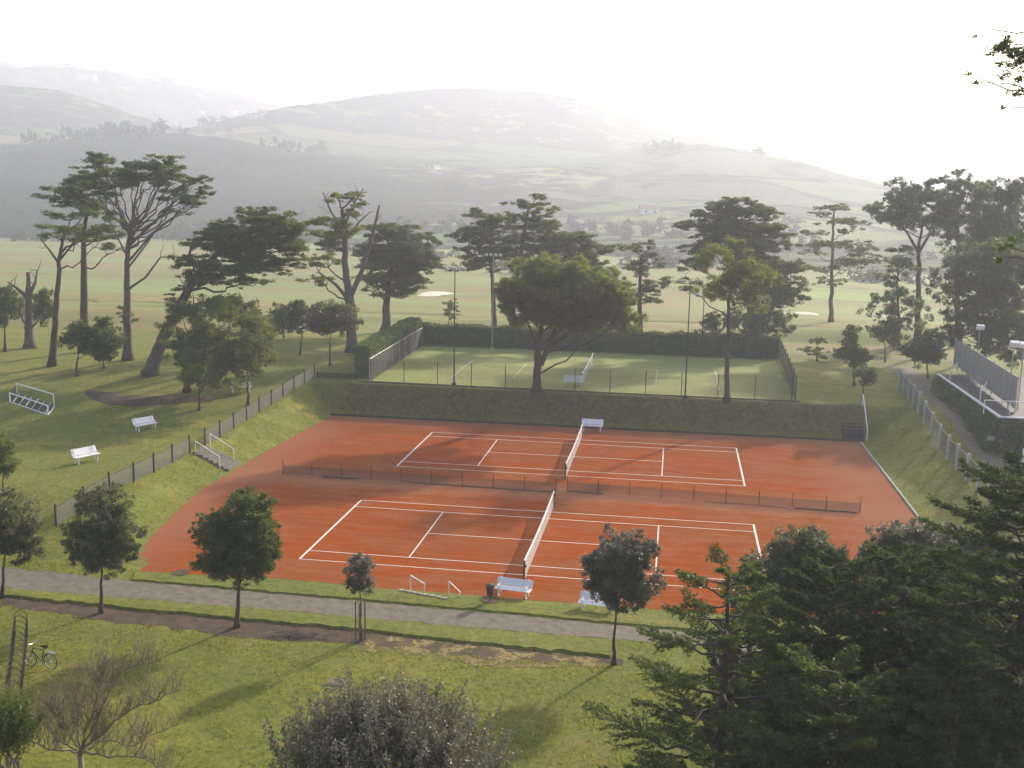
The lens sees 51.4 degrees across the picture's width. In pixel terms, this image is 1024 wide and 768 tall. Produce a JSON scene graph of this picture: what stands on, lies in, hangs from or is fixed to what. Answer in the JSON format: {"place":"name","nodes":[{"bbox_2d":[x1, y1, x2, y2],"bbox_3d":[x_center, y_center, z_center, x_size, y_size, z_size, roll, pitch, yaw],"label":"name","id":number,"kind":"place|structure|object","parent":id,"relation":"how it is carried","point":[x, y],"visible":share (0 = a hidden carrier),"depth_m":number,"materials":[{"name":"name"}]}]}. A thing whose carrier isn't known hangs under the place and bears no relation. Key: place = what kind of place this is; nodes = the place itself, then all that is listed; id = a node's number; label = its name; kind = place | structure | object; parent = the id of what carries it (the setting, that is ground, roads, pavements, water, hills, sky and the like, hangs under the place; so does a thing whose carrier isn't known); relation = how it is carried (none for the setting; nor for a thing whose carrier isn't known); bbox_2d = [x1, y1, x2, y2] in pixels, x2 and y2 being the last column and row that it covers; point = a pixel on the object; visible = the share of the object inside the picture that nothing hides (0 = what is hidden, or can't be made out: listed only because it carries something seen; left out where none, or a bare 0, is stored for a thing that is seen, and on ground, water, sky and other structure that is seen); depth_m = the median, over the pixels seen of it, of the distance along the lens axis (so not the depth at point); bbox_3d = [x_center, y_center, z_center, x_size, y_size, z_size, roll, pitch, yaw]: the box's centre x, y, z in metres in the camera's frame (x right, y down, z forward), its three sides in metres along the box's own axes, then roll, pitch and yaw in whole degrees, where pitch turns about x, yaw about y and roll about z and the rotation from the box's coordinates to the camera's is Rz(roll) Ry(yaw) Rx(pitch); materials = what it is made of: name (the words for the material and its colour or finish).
{"place":"outdoors","nodes":[
{"label":"outdoors","id":0,"kind":"place"},
{"bbox_2d":[0,567,886,662],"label":"path","id":1,"kind":"structure","parent":0,"point":[40,580],"depth_m":49.08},
{"bbox_2d":[0,300,1023,767],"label":"ground","id":2,"kind":"structure","parent":0,"point":[824,388],"depth_m":70.90,"materials":[{"name":"green plant"}]},
{"bbox_2d":[0,431,22,490],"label":"lawn tree","id":3,"kind":"object","parent":2,"relation":"on","point":[7,464],"visible":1,"depth_m":61.84,"materials":[{"name":"green plant"}]},
{"bbox_2d":[0,284,23,351],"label":"park tree","id":4,"kind":"object","parent":2,"relation":"on","point":[7,306],"visible":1,"depth_m":106.44,"materials":[{"name":"green plant"}]},
{"bbox_2d":[5,610,27,698],"bbox_3d":[-19.648,10.743,42.275,0.520,0.964,7.350,-3,11,-22],"label":"bicycle rack","id":5,"kind":"object","parent":2,"relation":"on","point":[12,646],"visible":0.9,"depth_m":42.24,"materials":[{"name":"metal"}]},
{"bbox_2d":[0,682,45,767],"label":"leafy shrub","id":6,"kind":"object","parent":2,"relation":"on","point":[16,728],"visible":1,"depth_m":25.20,"materials":[{"name":"green plant"}]},
{"bbox_2d":[7,262,53,348],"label":"pollarded tree","id":7,"kind":"object","parent":2,"relation":"on","point":[39,311],"visible":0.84,"depth_m":110.10,"materials":[{"name":"brown plant"}]},
{"bbox_2d":[9,383,54,414],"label":"bleachers","id":8,"kind":"object","parent":2,"relation":"on","point":[28,399],"visible":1,"depth_m":85.63,"materials":[{"name":"white paint"}]},
{"bbox_2d":[23,641,56,669],"bbox_3d":[-18.697,10.753,42.116,1.721,1.027,0.582,2,10,21],"label":"bicycle","id":9,"kind":"object","parent":2,"relation":"on","point":[43,647],"visible":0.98,"depth_m":42.04,"materials":[{"name":"black metal"}]},
{"bbox_2d":[29,171,126,351],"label":"cypress tree","id":10,"kind":"object","parent":2,"relation":"on","point":[70,194],"visible":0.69,"depth_m":104.87,"materials":[{"name":"green plant"}]},
{"bbox_2d":[32,205,126,366],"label":"cypress tree","id":11,"kind":"object","parent":2,"relation":"on","point":[65,230],"visible":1,"depth_m":96.69,"materials":[{"name":"green plant"}]},
{"bbox_2d":[70,445,100,464],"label":"park bench","id":12,"kind":"object","parent":2,"relation":"on","point":[79,452],"visible":1,"depth_m":69.35,"materials":[{"name":"white paint"}]},
{"bbox_2d":[55,315,128,375],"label":"park tree","id":13,"kind":"object","parent":2,"relation":"on","point":[106,339],"visible":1,"depth_m":93.51,"materials":[{"name":"green plant"}]},
{"bbox_2d":[0,614,193,767],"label":"bare shrub","id":14,"kind":"object","parent":2,"relation":"on","point":[103,729],"visible":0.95,"depth_m":27.13,"materials":[{"name":"brown plant"}]},
{"bbox_2d":[54,435,190,526],"bbox_3d":[-23.096,5.634,64.624,0.382,1.876,15.032,3,10,11],"label":"park fence","id":15,"kind":"object","parent":2,"relation":"on","point":[172,453],"visible":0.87,"depth_m":64.56,"materials":[{"name":"grey metal"}]},
{"bbox_2d":[63,151,216,360],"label":"cypress tree","id":16,"kind":"object","parent":2,"relation":"on","point":[163,175],"visible":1,"depth_m":98.89,"materials":[{"name":"green plant"}]},
{"bbox_2d":[132,415,157,431],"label":"park bench","id":17,"kind":"object","parent":2,"relation":"on","point":[143,420],"visible":1,"depth_m":78.74,"materials":[{"name":"white paint"}]},
{"bbox_2d":[84,390,216,406],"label":"soil mound","id":18,"kind":"object","parent":2,"relation":"on","point":[118,399],"visible":1,"depth_m":87.34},
{"bbox_2d":[174,361,247,410],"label":"umbrella tree","id":19,"kind":"object","parent":2,"relation":"on","point":[195,372],"visible":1,"depth_m":83.56,"materials":[{"name":"green plant"}]},
{"bbox_2d":[150,292,278,392],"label":"spreading evergreen","id":20,"kind":"object","parent":2,"relation":"on","point":[201,335],"visible":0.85,"depth_m":87.60,"materials":[{"name":"green plant"}]},
{"bbox_2d":[193,445,239,471],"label":"garden steps","id":21,"kind":"structure","parent":2,"relation":"on","point":[227,463],"depth_m":72.70,"materials":[{"name":"concrete"}]},
{"bbox_2d":[140,205,313,376],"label":"leaning cypress","id":22,"kind":"object","parent":2,"relation":"on","point":[242,245],"visible":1,"depth_m":91.19,"materials":[{"name":"green plant"}]},
{"bbox_2d":[201,292,278,351],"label":"park bush","id":23,"kind":"object","parent":2,"relation":"on","point":[244,305],"visible":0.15,"depth_m":106.80,"materials":[{"name":"plant"}]},
{"bbox_2d":[209,328,278,405],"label":"umbrella tree","id":24,"kind":"object","parent":2,"relation":"on","point":[230,356],"visible":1,"depth_m":84.25,"materials":[{"name":"green plant"}]},
{"bbox_2d":[204,364,314,444],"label":"park fence","id":25,"kind":"object","parent":2,"relation":"on","point":[284,389],"visible":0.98,"depth_m":83.52,"materials":[{"name":"grey metal"}]},
{"bbox_2d":[267,301,299,337],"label":"park tree","id":26,"kind":"object","parent":2,"relation":"on","point":[278,320],"visible":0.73,"depth_m":117.18,"materials":[{"name":"green plant"}]},
{"bbox_2d":[283,299,314,354],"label":"park tree","id":27,"kind":"object","parent":2,"relation":"on","point":[296,312],"visible":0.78,"depth_m":106.16,"materials":[{"name":"green plant"}]},
{"bbox_2d":[0,588,611,657],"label":"grass verge","id":28,"kind":"object","parent":2,"relation":"on","point":[568,644],"depth_m":46.77,"materials":[{"name":"green plant"}]},
{"bbox_2d":[0,597,622,665],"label":"soil strip","id":29,"kind":"object","parent":2,"relation":"on","point":[220,626],"visible":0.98,"depth_m":46.34,"materials":[{"name":"brown soil"}]},
{"bbox_2d":[0,486,47,598],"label":"tree","id":30,"kind":"object","parent":29,"relation":"on","point":[14,536],"visible":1,"depth_m":48.24,"materials":[{"name":"green plant"}]},
{"bbox_2d":[59,480,148,613],"bbox_3d":[-18.054,7.358,47.314,3.915,5.923,3.325,3,10,8],"label":"tree","id":31,"kind":"object","parent":29,"relation":"on","point":[105,536],"visible":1,"depth_m":46.69,"materials":[{"name":"green plant"}]},
{"bbox_2d":[187,484,284,628],"bbox_3d":[-11.937,7.441,45.775,4.176,6.524,3.573,3,10,8],"label":"tree","id":32,"kind":"object","parent":29,"relation":"on","point":[249,539],"visible":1,"depth_m":45.31,"materials":[{"name":"green plant"}]},
{"bbox_2d":[339,550,376,640],"bbox_3d":[-6.423,9.014,44.997,1.573,3.876,1.598,10,14,42],"label":"staked tree","id":33,"kind":"object","parent":29,"relation":"on","point":[362,564],"visible":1,"depth_m":44.68,"materials":[{"name":"green plant"}]},
{"bbox_2d":[578,522,667,665],"bbox_3d":[4.380,8.533,42.867,3.720,5.964,2.823,3,10,8],"label":"tree","id":34,"kind":"object","parent":29,"relation":"on","point":[615,567],"visible":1,"depth_m":42.53,"materials":[{"name":"green plant"}]},
{"bbox_2d":[304,298,364,365],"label":"park tree","id":35,"kind":"object","parent":2,"relation":"on","point":[329,320],"visible":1,"depth_m":99.66,"materials":[{"name":"green plant"}]},
{"bbox_2d":[295,182,381,352],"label":"forked cypress","id":36,"kind":"object","parent":2,"relation":"on","point":[343,232],"visible":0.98,"depth_m":108.30,"materials":[{"name":"green plant"}]},
{"bbox_2d":[352,316,422,377],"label":"hedge","id":37,"kind":"object","parent":2,"relation":"on","point":[370,346],"visible":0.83,"depth_m":100.08,"materials":[{"name":"green plant"}]},
{"bbox_2d":[260,662,521,767],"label":"leafy shrub","id":38,"kind":"object","parent":2,"relation":"on","point":[351,733],"visible":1,"depth_m":22.40,"materials":[{"name":"green plant"}]},
{"bbox_2d":[369,326,422,380],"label":"court fence","id":39,"kind":"object","parent":2,"relation":"on","point":[387,356],"visible":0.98,"depth_m":103.39,"materials":[{"name":"metal"}]},
{"bbox_2d":[350,222,445,331],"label":"dense cypress","id":40,"kind":"object","parent":2,"relation":"on","point":[398,263],"visible":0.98,"depth_m":123.59,"materials":[{"name":"green plant"}]},
{"bbox_2d":[362,632,598,668],"bbox_3d":[-1.359,11.193,44.242,9.911,0.001,2.613,3,10,8],"label":"dry grass strip","id":41,"kind":"object","parent":2,"relation":"on","point":[415,648],"visible":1,"depth_m":44.15,"materials":[{"name":"plant"}]},
{"bbox_2d":[443,207,527,325],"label":"cypress tree","id":42,"kind":"object","parent":2,"relation":"on","point":[486,232],"visible":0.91,"depth_m":123.99,"materials":[{"name":"green plant"}]},
{"bbox_2d":[494,193,563,325],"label":"cypress tree","id":43,"kind":"object","parent":2,"relation":"on","point":[538,225],"visible":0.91,"depth_m":121.57,"materials":[{"name":"green plant"}]},
{"bbox_2d":[139,415,930,618],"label":"clay court surface","id":44,"kind":"object","parent":2,"relation":"on","point":[310,510],"visible":0.76,"depth_m":66.21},
{"bbox_2d":[282,460,556,491],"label":"divider fence","id":45,"kind":"object","parent":44,"relation":"on","point":[371,473],"visible":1,"depth_m":69.81,"materials":[{"name":"metal"}]},
{"bbox_2d":[494,576,532,598],"bbox_3d":[0.084,9.682,50.660,1.750,0.779,0.672,4,11,16],"label":"park bench","id":46,"kind":"object","parent":44,"relation":"on","point":[502,582],"visible":1,"depth_m":50.71,"materials":[{"name":"white paint"}]},
{"bbox_2d":[299,500,761,588],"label":"court lines","id":47,"kind":"object","parent":44,"relation":"on","point":[313,545],"visible":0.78,"depth_m":59.26,"materials":[{"name":"white paint"}]},
{"bbox_2d":[523,490,555,579],"bbox_3d":[1.608,8.120,58.645,0.158,1.090,12.898,3,10,8],"label":"tennis net","id":48,"kind":"object","parent":44,"relation":"on","point":[534,542],"visible":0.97,"depth_m":57.68,"materials":[{"name":"white fabric"}]},
{"bbox_2d":[397,432,745,485],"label":"court lines","id":49,"kind":"object","parent":44,"relation":"on","point":[572,456],"visible":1,"depth_m":76.87,"materials":[{"name":"white paint"}]},
{"bbox_2d":[567,477,861,512],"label":"divider fence","id":50,"kind":"object","parent":44,"relation":"on","point":[753,503],"visible":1,"depth_m":66.66,"materials":[{"name":"metal"}]},
{"bbox_2d":[132,572,1006,645],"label":"grass verge","id":51,"kind":"object","parent":2,"relation":"on","point":[659,619],"depth_m":49.60,"materials":[{"name":"green plant"}]},
{"bbox_2d":[491,250,649,391],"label":"umbrella pine","id":52,"kind":"object","parent":2,"relation":"on","point":[540,293],"visible":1,"depth_m":86.98,"materials":[{"name":"green plant"}]},
{"bbox_2d":[532,230,614,270],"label":"cypress tree","id":53,"kind":"object","parent":2,"relation":"on","point":[569,240],"visible":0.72,"depth_m":120.94,"materials":[{"name":"green plant"}]},
{"bbox_2d":[359,381,799,401],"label":"court kerb","id":54,"kind":"structure","parent":2,"relation":"on","point":[576,391],"depth_m":90.20,"materials":[{"name":"grey concrete"}]},
{"bbox_2d":[370,359,793,399],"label":"court fence","id":55,"kind":"object","parent":2,"relation":"on","point":[681,382],"visible":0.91,"depth_m":90.21,"materials":[{"name":"green metal"}]},
{"bbox_2d":[373,346,790,399],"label":"grass court surface","id":56,"kind":"object","parent":2,"relation":"on","point":[624,363],"depth_m":101.23,"materials":[{"name":"green plant"}]},
{"bbox_2d":[330,413,858,441],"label":"court kerb","id":57,"kind":"structure","parent":2,"relation":"on","point":[616,428],"depth_m":87.16,"materials":[{"name":"grey concrete"}]},
{"bbox_2d":[578,590,611,612],"bbox_3d":[3.950,10.046,49.017,1.750,0.779,0.672,4,11,16],"label":"park bench","id":58,"kind":"object","parent":2,"relation":"on","point":[584,595],"visible":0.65,"depth_m":49.11,"materials":[{"name":"white paint"}]},
{"bbox_2d":[421,322,779,358],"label":"hedge","id":59,"kind":"object","parent":2,"relation":"on","point":[677,340],"visible":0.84,"depth_m":113.25,"materials":[{"name":"green plant"}]},
{"bbox_2d":[423,335,778,359],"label":"court fence","id":60,"kind":"object","parent":2,"relation":"on","point":[685,350],"visible":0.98,"depth_m":112.75,"materials":[{"name":"metal"}]},
{"bbox_2d":[611,239,673,331],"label":"dense cypress","id":61,"kind":"object","parent":2,"relation":"on","point":[641,290],"visible":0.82,"depth_m":123.34,"materials":[{"name":"green plant"}]},
{"bbox_2d":[679,280,701,398],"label":"floodlight pole","id":62,"kind":"object","parent":2,"relation":"on","point":[690,283],"visible":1,"depth_m":87.38,"materials":[{"name":"grey metal"}]},
{"bbox_2d":[581,542,844,767],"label":"garden conifer","id":63,"kind":"object","parent":2,"relation":"on","point":[723,721],"visible":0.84,"depth_m":30.15,"materials":[{"name":"green plant"}]},
{"bbox_2d":[677,560,792,765],"bbox_3d":[7.587,9.318,34.334,4.408,7.543,4.613,3,10,8],"label":"garden conifer","id":64,"kind":"object","parent":2,"relation":"on","point":[752,686],"visible":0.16,"depth_m":33.91,"materials":[{"name":"green plant"}]},
{"bbox_2d":[689,234,783,401],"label":"tall pine","id":65,"kind":"object","parent":2,"relation":"on","point":[729,279],"visible":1,"depth_m":85.47,"materials":[{"name":"green plant"}]},
{"bbox_2d":[670,196,811,334],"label":"dense cypress","id":66,"kind":"object","parent":2,"relation":"on","point":[726,220],"visible":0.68,"depth_m":116.83,"materials":[{"name":"green plant"}]},
{"bbox_2d":[691,305,797,337],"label":"hedge tree","id":67,"kind":"object","parent":2,"relation":"on","point":[758,324],"visible":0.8,"depth_m":113.41,"materials":[{"name":"green plant"}]},
{"bbox_2d":[779,337,797,399],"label":"court fence","id":68,"kind":"object","parent":2,"relation":"on","point":[787,371],"visible":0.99,"depth_m":97.52,"materials":[{"name":"grey metal"}]},
{"bbox_2d":[737,522,863,627],"bbox_3d":[10.883,8.698,40.237,5.190,6.795,3.413,3,10,8],"label":"garden tree","id":69,"kind":"object","parent":2,"relation":"on","point":[792,554],"visible":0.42,"depth_m":39.64,"materials":[{"name":"green plant"}]},
{"bbox_2d":[795,336,830,360],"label":"young fir","id":70,"kind":"object","parent":2,"relation":"on","point":[818,341],"visible":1,"depth_m":109.21,"materials":[{"name":"green plant"}]},
{"bbox_2d":[698,539,933,767],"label":"garden conifer","id":71,"kind":"object","parent":2,"relation":"on","point":[826,603],"visible":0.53,"depth_m":30.72,"materials":[{"name":"green plant"}]},
{"bbox_2d":[722,642,928,767],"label":"garden conifer","id":72,"kind":"object","parent":2,"relation":"on","point":[860,742],"visible":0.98,"depth_m":26.74,"materials":[{"name":"green plant"}]},
{"bbox_2d":[839,404,864,441],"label":"garden steps","id":73,"kind":"structure","parent":2,"relation":"on","point":[855,434],"depth_m":84.79,"materials":[{"name":"grey concrete"}]},
{"bbox_2d":[832,323,877,384],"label":"park tree","id":74,"kind":"object","parent":2,"relation":"on","point":[852,351],"visible":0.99,"depth_m":95.13,"materials":[{"name":"green plant"}]},
{"bbox_2d":[851,363,878,401],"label":"park tree","id":75,"kind":"object","parent":2,"relation":"on","point":[864,374],"visible":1,"depth_m":87.33,"materials":[{"name":"green plant"}]},
{"bbox_2d":[864,315,904,361],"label":"park tree","id":76,"kind":"object","parent":2,"relation":"on","point":[890,328],"visible":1,"depth_m":109.03,"materials":[{"name":"green plant"}]},
{"bbox_2d":[860,442,924,523],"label":"court kerb","id":77,"kind":"structure","parent":2,"relation":"on","point":[892,483],"depth_m":71.94,"materials":[{"name":"concrete"}]},
{"bbox_2d":[855,274,934,344],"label":"dense bush","id":78,"kind":"object","parent":2,"relation":"on","point":[908,300],"visible":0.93,"depth_m":121.69,"materials":[{"name":"green plant"}]},
{"bbox_2d":[869,244,925,344],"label":"dense cypress","id":79,"kind":"object","parent":2,"relation":"on","point":[903,261],"visible":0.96,"depth_m":121.33,"materials":[{"name":"green plant"}]},
{"bbox_2d":[861,174,955,338],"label":"tall pine","id":80,"kind":"object","parent":2,"relation":"on","point":[907,211],"visible":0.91,"depth_m":122.72,"materials":[{"name":"green plant"}]},
{"bbox_2d":[809,531,1014,762],"bbox_3d":[12.051,8.979,33.027,6.904,8.828,6.071,3,10,8],"label":"garden conifer","id":81,"kind":"object","parent":2,"relation":"on","point":[901,566],"visible":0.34,"depth_m":32.16,"materials":[{"name":"green plant"}]},
{"bbox_2d":[892,329,948,377],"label":"park tree","id":82,"kind":"object","parent":2,"relation":"on","point":[928,350],"visible":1,"depth_m":99.62,"materials":[{"name":"green plant"}]},
{"bbox_2d":[852,516,1018,619],"bbox_3d":[15.980,8.460,40.512,6.114,7.349,3.429,3,10,8],"label":"garden tree","id":83,"kind":"object","parent":2,"relation":"on","point":[918,534],"visible":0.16,"depth_m":39.85,"materials":[{"name":"green plant"}]},
{"bbox_2d":[866,628,1023,767],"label":"garden conifer","id":84,"kind":"object","parent":2,"relation":"on","point":[973,739],"visible":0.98,"depth_m":24.67,"materials":[{"name":"green plant"}]},
{"bbox_2d":[877,450,1023,767],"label":"garden conifer","id":85,"kind":"object","parent":2,"relation":"on","point":[982,605],"visible":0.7,"depth_m":29.17,"materials":[{"name":"green plant"}]},
{"bbox_2d":[882,542,1023,735],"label":"garden conifer","id":86,"kind":"object","parent":2,"relation":"on","point":[984,552],"visible":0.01,"depth_m":36.11,"materials":[{"name":"green plant"}]},
{"bbox_2d":[923,168,995,344],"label":"tall pine","id":87,"kind":"object","parent":2,"relation":"on","point":[955,217],"visible":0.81,"depth_m":119.99,"materials":[{"name":"green plant"}]},
{"bbox_2d":[897,369,1023,538],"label":"concrete post fence","id":88,"kind":"object","parent":2,"relation":"on","point":[939,438],"visible":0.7,"depth_m":76.63,"materials":[{"name":"grey concrete"}]},
{"bbox_2d":[923,237,1023,368],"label":"dense bush","id":89,"kind":"object","parent":2,"relation":"on","point":[998,287],"visible":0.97,"depth_m":102.48,"materials":[{"name":"green plant"}]},
{"bbox_2d":[937,373,1023,454],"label":"terrace","id":90,"kind":"structure","parent":2,"relation":"on","point":[967,386],"depth_m":80.03,"materials":[{"name":"white paint"}]},
{"bbox_2d":[929,375,998,452],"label":"ivy wall","id":91,"kind":"structure","parent":90,"relation":"attached to","point":[983,431],"depth_m":80.86,"materials":[{"name":"green plant"}]},
{"bbox_2d":[953,338,1018,411],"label":"terrace screen","id":92,"kind":"object","parent":90,"relation":"on","point":[978,367],"visible":0.98,"depth_m":85.17,"materials":[{"name":"metal"}]},
{"bbox_2d":[998,419,1023,456],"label":"ivy wall","id":93,"kind":"structure","parent":90,"relation":"attached to","point":[1018,441],"depth_m":74.49,"materials":[{"name":"green plant"}]},
{"bbox_2d":[962,29,1023,263],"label":"overhanging pine","id":94,"kind":"object","parent":2,"relation":"on","point":[1003,47],"visible":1,"depth_m":26.02,"materials":[{"name":"green plant"}]},
{"bbox_2d":[964,174,1023,350],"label":"tall pine","id":95,"kind":"object","parent":2,"relation":"on","point":[1012,199],"visible":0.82,"depth_m":116.88,"materials":[{"name":"green plant"}]},
{"bbox_2d":[0,66,1023,280],"bbox_3d":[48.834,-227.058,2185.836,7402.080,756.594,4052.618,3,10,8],"label":"hills","id":96,"kind":"structure","parent":0,"point":[489,150],"depth_m":848.74,"materials":[{"name":"green plant"}]},
{"bbox_2d":[0,62,843,251],"bbox_3d":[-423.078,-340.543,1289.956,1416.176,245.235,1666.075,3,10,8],"label":"distant woods","id":97,"kind":"object","parent":96,"relation":"on","point":[116,132],"visible":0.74,"depth_m":876.47,"materials":[{"name":"green plant"}]},
{"bbox_2d":[6,220,991,286],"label":"distant scrub","id":98,"kind":"object","parent":96,"relation":"on","point":[868,275],"visible":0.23,"depth_m":383.86,"materials":[{"name":"green plant"}]},
{"bbox_2d":[556,98,578,108],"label":"farmhouse","id":99,"kind":"object","parent":96,"relation":"on","point":[569,103],"visible":1,"depth_m":1370.58,"materials":[{"name":"ceramic"}]},
{"bbox_2d":[0,238,1023,332],"bbox_3d":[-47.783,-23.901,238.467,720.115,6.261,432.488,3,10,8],"label":"golf course","id":100,"kind":"object","parent":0,"point":[105,276],"visible":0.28,"depth_m":247.43,"materials":[{"name":"green plant"}]},
{"bbox_2d":[797,202,884,321],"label":"cypress tree","id":101,"kind":"object","parent":100,"relation":"on","point":[849,261],"visible":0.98,"depth_m":154.04,"materials":[{"name":"green plant"}]},
{"bbox_2d":[0,0,1023,196],"label":"sky","id":102,"kind":"structure","parent":0,"point":[876,91],"materials":[{"name":"white"}]},
{"bbox_2d":[888,366,1018,492],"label":"side path","id":103,"kind":"structure","parent":0,"point":[991,456],"depth_m":82.15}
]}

